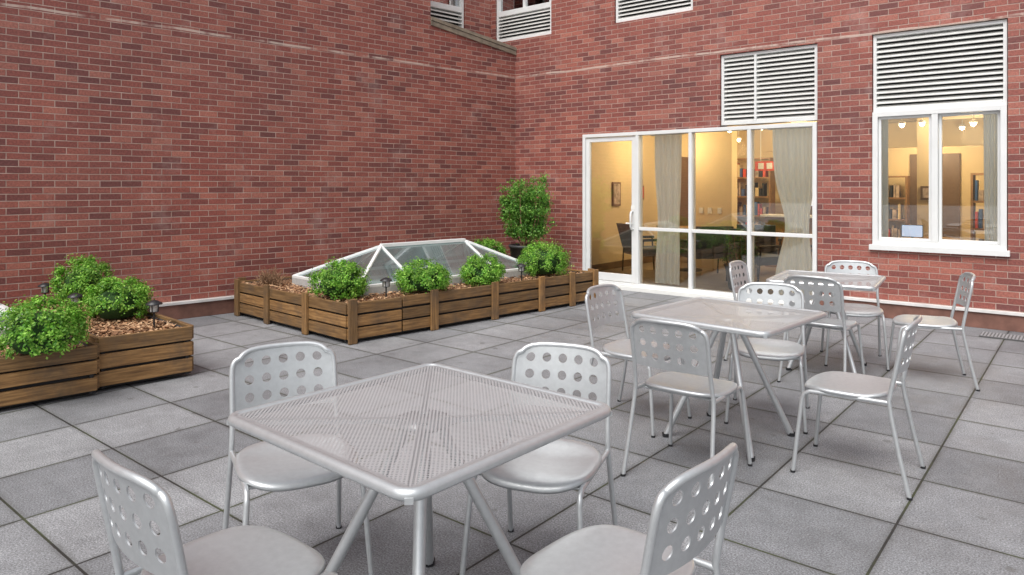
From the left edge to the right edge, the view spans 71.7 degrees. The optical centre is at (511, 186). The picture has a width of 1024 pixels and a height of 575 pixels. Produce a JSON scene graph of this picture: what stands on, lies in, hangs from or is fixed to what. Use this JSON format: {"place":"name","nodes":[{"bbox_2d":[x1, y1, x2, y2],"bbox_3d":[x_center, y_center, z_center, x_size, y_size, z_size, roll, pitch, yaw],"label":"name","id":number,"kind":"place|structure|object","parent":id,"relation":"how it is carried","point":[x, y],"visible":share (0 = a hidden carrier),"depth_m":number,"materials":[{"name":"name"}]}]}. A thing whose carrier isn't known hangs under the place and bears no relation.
{"place":"outdoors","nodes":[
{"label":"outdoors","id":0,"kind":"place"},
{"bbox_2d":[0,290,1023,574],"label":"paved terrace ground","id":1,"kind":"structure","parent":0,"point":[838,502],"depth_m":3.89,"materials":[{"name":"concrete"}]},
{"bbox_2d":[0,303,99,407],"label":"wooden planter","id":2,"kind":"object","parent":1,"relation":"on","point":[26,378],"visible":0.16,"depth_m":4.88,"materials":[{"name":"brown wood"}]},
{"bbox_2d":[0,303,16,344],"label":"hipped skylight","id":3,"kind":"object","parent":2,"relation":"on","point":[2,307],"visible":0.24,"depth_m":5.91,"materials":[{"name":"white metal"}]},
{"bbox_2d":[0,291,91,359],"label":"boxwood shrub","id":4,"kind":"object","parent":2,"relation":"in","point":[32,331],"visible":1,"depth_m":4.73,"materials":[{"name":"green plant"}]},
{"bbox_2d":[18,297,193,388],"bbox_3d":[-3.608,1.280,6.144,2.347,0.432,0.720,0,0,43],"label":"wooden planter","id":5,"kind":"object","parent":1,"relation":"on","point":[133,349],"visible":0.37,"depth_m":5.42,"materials":[{"name":"brown wood"}]},
{"bbox_2d":[37,283,50,302],"bbox_3d":[-4.450,1.060,6.750,0.124,0.281,0.124,0,0,0],"label":"solar path light","id":6,"kind":"object","parent":5,"relation":"on","point":[44,287],"visible":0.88,"depth_m":6.72,"materials":[{"name":"black plastic"}]},
{"bbox_2d":[67,293,83,303],"bbox_3d":[-3.760,1.060,6.100,0.124,0.281,0.124,0,0,0],"label":"solar path light","id":7,"kind":"object","parent":5,"relation":"on","point":[76,297],"visible":0.52,"depth_m":6.07,"materials":[{"name":"black plastic"}]},
{"bbox_2d":[45,253,114,302],"bbox_3d":[-4.154,0.909,6.831,0.568,0.528,0.593,0,0,0],"label":"boxwood shrub","id":8,"kind":"object","parent":5,"relation":"in","point":[78,278],"visible":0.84,"depth_m":6.71,"materials":[{"name":"green plant"}]},
{"bbox_2d":[75,274,157,319],"bbox_3d":[-3.325,0.964,5.992,0.596,0.420,0.586,0,0,0],"label":"boxwood shrub","id":9,"kind":"object","parent":5,"relation":"in","point":[117,299],"visible":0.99,"depth_m":5.89,"materials":[{"name":"green plant"}]},
{"bbox_2d":[145,300,162,327],"bbox_3d":[-2.860,1.050,5.660,0.124,0.281,0.124,0,0,0],"label":"solar path light","id":10,"kind":"object","parent":5,"relation":"on","point":[153,305],"visible":0.96,"depth_m":5.64,"materials":[{"name":"black plastic"}]},
{"bbox_2d":[91,449,337,574],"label":"metal chair","id":11,"kind":"object","parent":1,"relation":"on","point":[249,550],"visible":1,"depth_m":1.88,"materials":[{"name":"silver metal"}]},
{"bbox_2d":[0,0,430,306],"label":"side wall","id":12,"kind":"structure","parent":1,"relation":"on","point":[175,150],"depth_m":8.22,"materials":[{"name":"brick"}]},
{"bbox_2d":[147,296,233,318],"bbox_3d":[-5.765,1.400,6.113,15.880,0.200,0.049,0,0,-43],"label":"side base flashing","id":13,"kind":"object","parent":12,"relation":"attached to","point":[198,308],"depth_m":8.11,"materials":[{"name":"metal"}]},
{"bbox_2d":[464,0,490,37],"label":"recessed wall","id":14,"kind":"structure","parent":12,"relation":"attached to","point":[477,16],"depth_m":11.70,"materials":[{"name":"red brick"}]},
{"bbox_2d":[431,0,463,27],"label":"recessed window","id":15,"kind":"structure","parent":14,"relation":"in","point":[450,11],"depth_m":11.38,"materials":[{"name":"white metal"}]},
{"bbox_2d":[222,341,373,574],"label":"metal chair","id":16,"kind":"object","parent":1,"relation":"on","point":[264,466],"visible":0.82,"depth_m":2.86,"materials":[{"name":"silver metal"}]},
{"bbox_2d":[234,268,598,344],"bbox_3d":[-1.073,1.284,8.739,3.858,0.425,2.388,0,0,-43],"label":"wooden planter","id":17,"kind":"object","parent":1,"relation":"on","point":[354,320],"visible":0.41,"depth_m":7.57,"materials":[{"name":"brown wood"}]},
{"bbox_2d":[250,267,291,285],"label":"dried shrub","id":18,"kind":"object","parent":17,"relation":"on","point":[269,278],"visible":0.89,"depth_m":8.16,"materials":[{"name":"brown plant"}]},
{"bbox_2d":[306,256,371,300],"bbox_3d":[-1.763,0.944,7.204,0.674,0.461,0.656,0,0,0],"label":"boxwood shrub","id":19,"kind":"object","parent":17,"relation":"in","point":[343,282],"visible":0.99,"depth_m":7.06,"materials":[{"name":"green plant"}]},
{"bbox_2d":[380,277,391,298],"bbox_3d":[-1.269,1.060,7.139,0.124,0.281,0.124,0,0,0],"label":"solar path light","id":20,"kind":"object","parent":17,"relation":"on","point":[385,281],"visible":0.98,"depth_m":7.12,"materials":[{"name":"grey metal"}]},
{"bbox_2d":[292,238,532,295],"bbox_3d":[-1.124,0.915,8.690,2.720,0.489,1.343,0,0,-43],"label":"hipped skylight","id":21,"kind":"object","parent":17,"relation":"on","point":[382,260],"visible":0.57,"depth_m":8.86,"materials":[{"name":"white metal"}]},
{"bbox_2d":[388,252,453,294],"bbox_3d":[-0.957,0.944,7.543,0.729,0.460,0.622,0,0,0],"label":"boxwood shrub","id":22,"kind":"object","parent":17,"relation":"in","point":[424,279],"visible":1,"depth_m":7.42,"materials":[{"name":"green plant"}]},
{"bbox_2d":[456,251,507,286],"bbox_3d":[-0.341,0.963,8.176,0.596,0.422,0.646,0,0,0],"label":"boxwood shrub","id":23,"kind":"object","parent":17,"relation":"in","point":[481,270],"visible":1,"depth_m":8.04,"materials":[{"name":"green plant"}]},
{"bbox_2d":[472,236,508,254],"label":"boxwood shrub","id":24,"kind":"object","parent":17,"relation":"in","point":[493,242],"visible":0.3,"depth_m":10.20,"materials":[{"name":"green plant"}]},
{"bbox_2d":[516,263,526,280],"bbox_3d":[0.113,1.060,8.443,0.124,0.281,0.124,0,0,0],"label":"solar path light","id":25,"kind":"object","parent":17,"relation":"on","point":[521,267],"visible":0.97,"depth_m":8.42,"materials":[{"name":"grey metal"}]},
{"bbox_2d":[515,238,573,276],"bbox_3d":[0.416,0.911,8.971,0.768,0.527,0.755,0,0,0],"label":"boxwood shrub","id":26,"kind":"object","parent":17,"relation":"in","point":[543,261],"visible":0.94,"depth_m":8.83,"materials":[{"name":"green plant"}]},
{"bbox_2d":[227,363,611,574],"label":"perforated metal table","id":27,"kind":"object","parent":1,"relation":"on","point":[422,485],"visible":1,"depth_m":2.32,"materials":[{"name":"silver metal"}]},
{"bbox_2d":[431,25,515,256],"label":"side wall","id":28,"kind":"structure","parent":1,"relation":"on","point":[473,125],"depth_m":10.89,"materials":[{"name":"brick"}]},
{"bbox_2d":[431,17,516,54],"bbox_3d":[-0.684,-2.306,11.085,1.700,0.352,0.400,0,0,-43],"label":"wall coping","id":29,"kind":"object","parent":28,"relation":"on","point":[465,33],"depth_m":10.89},
{"bbox_2d":[496,173,556,262],"bbox_3d":[0.220,0.647,10.379,0.811,1.705,0.877,0,0,-20],"label":"potted shrub","id":30,"kind":"object","parent":1,"relation":"on","point":[524,219],"visible":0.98,"depth_m":10.27,"materials":[{"name":"green plant"}]},
{"bbox_2d":[459,342,617,574],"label":"metal chair","id":31,"kind":"object","parent":1,"relation":"on","point":[561,465],"visible":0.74,"depth_m":2.83,"materials":[{"name":"silver metal"}]},
{"bbox_2d":[519,442,738,574],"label":"metal chair","id":32,"kind":"object","parent":1,"relation":"on","point":[607,549],"visible":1,"depth_m":1.89,"materials":[{"name":"silver metal"}]},
{"bbox_2d":[579,284,691,437],"bbox_3d":[0.790,1.083,4.586,0.573,0.838,0.498,0,0,41],"label":"metal chair","id":33,"kind":"object","parent":1,"relation":"on","point":[621,349],"visible":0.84,"depth_m":4.67,"materials":[{"name":"silver metal"}]},
{"bbox_2d":[621,318,752,485],"bbox_3d":[0.925,1.083,3.729,0.498,0.838,0.573,0,0,38],"label":"metal chair","id":34,"kind":"object","parent":1,"relation":"on","point":[682,380],"visible":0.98,"depth_m":3.59,"materials":[{"name":"silver metal"}]},
{"bbox_2d":[631,297,826,461],"bbox_3d":[1.300,1.127,4.250,0.864,0.746,0.864,0,0,44],"label":"perforated metal table","id":35,"kind":"object","parent":1,"relation":"on","point":[721,320],"visible":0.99,"depth_m":4.23,"materials":[{"name":"silver metal"}]},
{"bbox_2d":[491,0,1023,312],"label":"back wall","id":36,"kind":"structure","parent":1,"relation":"on","point":[585,67],"depth_m":9.00,"materials":[{"name":"brick"}]},
{"bbox_2d":[497,0,550,41],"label":"window","id":37,"kind":"structure","parent":36,"relation":"attached to","point":[519,19],"depth_m":11.55,"materials":[{"name":"white metal"}]},
{"bbox_2d":[616,0,692,22],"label":"window","id":38,"kind":"structure","parent":36,"relation":"attached to","point":[628,10],"depth_m":10.11,"materials":[{"name":"white metal"}]},
{"bbox_2d":[582,122,816,303],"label":"storefront glazing","id":39,"kind":"structure","parent":36,"relation":"in","point":[691,290],"depth_m":9.60,"materials":[{"name":"white metal"}]},
{"bbox_2d":[586,136,634,282],"bbox_3d":[1.432,0.335,10.393,0.840,2.106,0.139,0,0,39],"label":"glass door","id":40,"kind":"structure","parent":39,"relation":"attached to","point":[630,278],"depth_m":10.49,"materials":[{"name":"white metal"}]},
{"bbox_2d":[650,134,681,284],"bbox_3d":[2.192,0.319,9.995,0.520,2.122,0.056,0,0,39],"label":"curtain","id":41,"kind":"object","parent":39,"relation":"hanging from","point":[668,153],"visible":0.98,"depth_m":9.98,"materials":[{"name":"white fabric"}]},
{"bbox_2d":[768,127,811,294],"bbox_3d":[3.530,0.319,8.897,0.620,2.122,0.056,0,0,39],"label":"curtain","id":42,"kind":"object","parent":39,"relation":"hanging from","point":[792,154],"visible":0.77,"depth_m":8.88,"materials":[{"name":"white fabric"}]},
{"bbox_2d":[721,44,816,125],"bbox_3d":[3.275,-1.261,9.021,1.214,0.922,0.133,0,0,39],"label":"ventilation louver","id":43,"kind":"object","parent":36,"relation":"attached to","point":[773,86],"visible":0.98,"depth_m":9.00,"materials":[{"name":"white metal"}]},
{"bbox_2d":[818,294,1023,332],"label":"base flashing","id":44,"kind":"object","parent":36,"relation":"attached to","point":[996,320],"visible":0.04,"depth_m":7.61,"materials":[{"name":"metal"}]},
{"bbox_2d":[869,19,1009,256],"bbox_3d":[4.688,-0.506,7.811,1.330,2.472,0.210,0,0,39],"label":"sliding window","id":45,"kind":"structure","parent":36,"relation":"attached to","point":[935,75],"depth_m":7.78,"materials":[{"name":"white metal"}]},
{"bbox_2d":[882,120,887,236],"bbox_3d":[4.330,-0.111,8.241,0.190,1.482,0.056,0,0,39],"label":"curtain","id":46,"kind":"object","parent":45,"relation":"hanging from","point":[884,178],"visible":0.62,"depth_m":8.24,"materials":[{"name":"white fabric"}]},
{"bbox_2d":[983,114,997,240],"bbox_3d":[5.145,-0.111,7.571,0.280,1.482,0.056,0,0,39],"label":"curtain","id":47,"kind":"object","parent":45,"relation":"hanging from","point":[990,127],"visible":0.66,"depth_m":7.59,"materials":[{"name":"white fabric"}]},
{"bbox_2d":[724,260,806,369],"bbox_3d":[2.188,1.083,6.124,0.573,0.838,0.498,0,0,37],"label":"metal chair","id":48,"kind":"object","parent":1,"relation":"on","point":[733,272],"visible":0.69,"depth_m":6.25,"materials":[{"name":"silver metal"}]},
{"bbox_2d":[724,282,809,433],"bbox_3d":[1.676,1.083,4.636,0.498,0.838,0.573,0,0,24],"label":"metal chair","id":49,"kind":"object","parent":1,"relation":"on","point":[775,349],"visible":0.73,"depth_m":4.73,"materials":[{"name":"silver metal"}]},
{"bbox_2d":[592,115,983,294],"bbox_3d":[5.367,0.125,11.348,7.150,2.790,6.160,0,0,39],"label":"interior room","id":50,"kind":"object","parent":1,"relation":"on","point":[718,154],"visible":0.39,"depth_m":12.54,"materials":[{"name":"beige paint"}]},
{"bbox_2d":[612,182,620,205],"bbox_3d":[1.844,0.140,12.506,0.032,0.420,0.260,0,0,39],"label":"framed picture","id":51,"kind":"object","parent":50,"relation":"attached to","point":[616,193],"visible":1,"depth_m":12.48,"materials":[{"name":"beige paper"}]},
{"bbox_2d":[616,223,656,270],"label":"lounge chair","id":52,"kind":"object","parent":50,"relation":"on","point":[625,232],"visible":0.56,"depth_m":11.83,"materials":[{"name":"grey fabric"}]},
{"bbox_2d":[680,232,686,247],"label":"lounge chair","id":53,"kind":"object","parent":50,"relation":"on","point":[683,244],"visible":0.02,"depth_m":13.19,"materials":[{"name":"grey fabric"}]},
{"bbox_2d":[680,226,701,271],"bbox_3d":[3.049,1.075,12.190,0.720,0.750,0.720,0,0,39],"label":"cafe table","id":54,"kind":"object","parent":50,"relation":"on","point":[686,269],"visible":0.2,"depth_m":12.11,"materials":[{"name":"brown wood"}]},
{"bbox_2d":[680,226,733,272],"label":"lounge chair","id":55,"kind":"object","parent":50,"relation":"on","point":[710,246],"visible":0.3,"depth_m":11.11,"materials":[{"name":"grey fabric"}]},
{"bbox_2d":[718,226,762,289],"bbox_3d":[3.187,1.005,9.897,0.624,0.890,0.562,0,0,39],"label":"indoor plant","id":56,"kind":"object","parent":50,"relation":"on","point":[736,251],"visible":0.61,"depth_m":9.90,"materials":[{"name":"green plant"}]},
{"bbox_2d":[721,228,781,281],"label":"lounge chair","id":57,"kind":"object","parent":50,"relation":"on","point":[763,259],"visible":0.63,"depth_m":10.30,"materials":[{"name":"grey fabric"}]},
{"bbox_2d":[737,158,774,224],"bbox_3d":[4.941,0.425,15.101,1.230,2.030,0.300,0,0,39],"label":"bookshelf","id":58,"kind":"object","parent":50,"relation":"on","point":[759,210],"visible":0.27,"depth_m":14.82,"materials":[{"name":"brown wood"}]},
{"bbox_2d":[737,224,782,254],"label":"lounge chair","id":59,"kind":"object","parent":50,"relation":"on","point":[767,240],"visible":0.26,"depth_m":11.53,"materials":[{"name":"grey fabric"}]},
{"bbox_2d":[755,130,773,170],"bbox_3d":[4.771,-0.740,12.672,0.850,0.920,0.030,0,0,39],"label":"pendant lamp","id":60,"kind":"object","parent":50,"relation":"attached to","point":[760,165],"visible":0.35,"depth_m":12.84,"materials":[{"name":"orange metal"}]},
{"bbox_2d":[760,214,811,266],"bbox_3d":[5.099,0.980,12.480,1.300,0.940,0.450,0,0,39],"label":"reception counter","id":61,"kind":"object","parent":50,"relation":"on","point":[778,220],"visible":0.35,"depth_m":12.61,"materials":[{"name":"brown wood"}]},
{"bbox_2d":[888,176,909,237],"bbox_3d":[6.950,0.625,13.451,1.030,1.630,0.300,0,0,39],"label":"bookshelf","id":62,"kind":"object","parent":50,"relation":"on","point":[894,191],"visible":0.23,"depth_m":13.16,"materials":[{"name":"brown wood"}]},
{"bbox_2d":[898,119,905,127],"bbox_3d":[5.473,-1.020,9.941,0.104,0.401,0.104,0,0,39],"label":"pendant lamp","id":63,"kind":"object","parent":50,"relation":"hanging from","point":[901,123],"visible":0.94,"depth_m":9.91,"materials":[{"name":"white glass"}]},
{"bbox_2d":[918,118,925,125],"bbox_3d":[5.970,-1.044,10.310,0.104,0.351,0.104,0,0,39],"label":"pendant lamp","id":64,"kind":"object","parent":50,"relation":"hanging from","point":[922,122],"visible":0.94,"depth_m":10.28,"materials":[{"name":"white glass"}]},
{"bbox_2d":[920,186,928,199],"bbox_3d":[6.101,0.100,10.438,0.140,0.200,0.032,0,0,39],"label":"framed picture","id":65,"kind":"object","parent":50,"relation":"attached to","point":[924,192],"visible":0.82,"depth_m":10.44,"materials":[{"name":"beige paper"}]},
{"bbox_2d":[902,236,962,239],"bbox_3d":[5.655,1.075,9.533,0.720,0.750,0.720,0,0,39],"label":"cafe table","id":66,"kind":"object","parent":50,"relation":"on","point":[925,237],"visible":0.12,"depth_m":9.65,"materials":[{"name":"brown wood"}]},
{"bbox_2d":[958,120,965,129],"bbox_3d":[7.002,-1.044,11.015,0.104,0.351,0.104,0,0,39],"label":"pendant lamp","id":67,"kind":"object","parent":50,"relation":"hanging from","point":[962,126],"visible":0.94,"depth_m":10.99,"materials":[{"name":"white glass"}]},
{"bbox_2d":[969,115,977,126],"bbox_3d":[6.345,-1.020,9.743,0.104,0.401,0.104,0,0,39],"label":"pendant lamp","id":68,"kind":"object","parent":50,"relation":"hanging from","point":[973,121],"visible":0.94,"depth_m":9.72,"materials":[{"name":"white glass"}]},
{"bbox_2d":[971,173,983,239],"bbox_3d":[7.103,0.625,10.091,0.930,1.630,0.300,0,0,39],"label":"bookshelf","id":69,"kind":"object","parent":50,"relation":"on","point":[977,218],"visible":0.16,"depth_m":10.26,"materials":[{"name":"brown wood"}]},
{"bbox_2d":[777,275,864,382],"bbox_3d":[2.394,1.083,5.470,0.498,0.838,0.573,0,0,41],"label":"metal chair","id":70,"kind":"object","parent":1,"relation":"on","point":[837,299],"visible":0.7,"depth_m":5.27,"materials":[{"name":"silver metal"}]},
{"bbox_2d":[766,270,885,372],"bbox_3d":[2.600,1.127,5.850,0.809,0.746,0.809,0,0,33],"label":"perforated metal table","id":71,"kind":"object","parent":1,"relation":"on","point":[878,281],"visible":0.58,"depth_m":5.81,"materials":[{"name":"silver metal"}]},
{"bbox_2d":[820,260,889,370],"bbox_3d":[2.934,1.083,6.087,0.498,0.838,0.573,0,0,21],"label":"metal chair","id":72,"kind":"object","parent":1,"relation":"on","point":[858,310],"visible":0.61,"depth_m":6.19,"materials":[{"name":"silver metal"}]},
{"bbox_2d":[790,315,925,500],"bbox_3d":[1.832,1.083,3.736,0.573,0.838,0.498,0,0,37],"label":"metal chair","id":73,"kind":"object","parent":1,"relation":"on","point":[870,389],"visible":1,"depth_m":3.68,"materials":[{"name":"silver metal"}]},
{"bbox_2d":[886,272,979,390],"bbox_3d":[3.257,1.083,5.505,0.573,0.838,0.498,0,0,22],"label":"metal chair","id":74,"kind":"object","parent":1,"relation":"on","point":[950,323],"visible":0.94,"depth_m":5.46,"materials":[{"name":"silver metal"}]},
{"bbox_2d":[979,331,1023,340],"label":"drain grate","id":75,"kind":"object","parent":1,"relation":"on","point":[1002,336],"visible":1,"depth_m":7.02,"materials":[{"name":"grey metal"}]},
{"bbox_2d":[901,224,922,237],"bbox_3d":[5.222,0.623,9.242,0.250,0.235,0.080,0,0,39],"label":"computer monitor","id":76,"kind":"object","parent":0,"point":[912,231],"visible":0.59,"depth_m":9.23,"materials":[{"name":"white plastic"}]}
]}

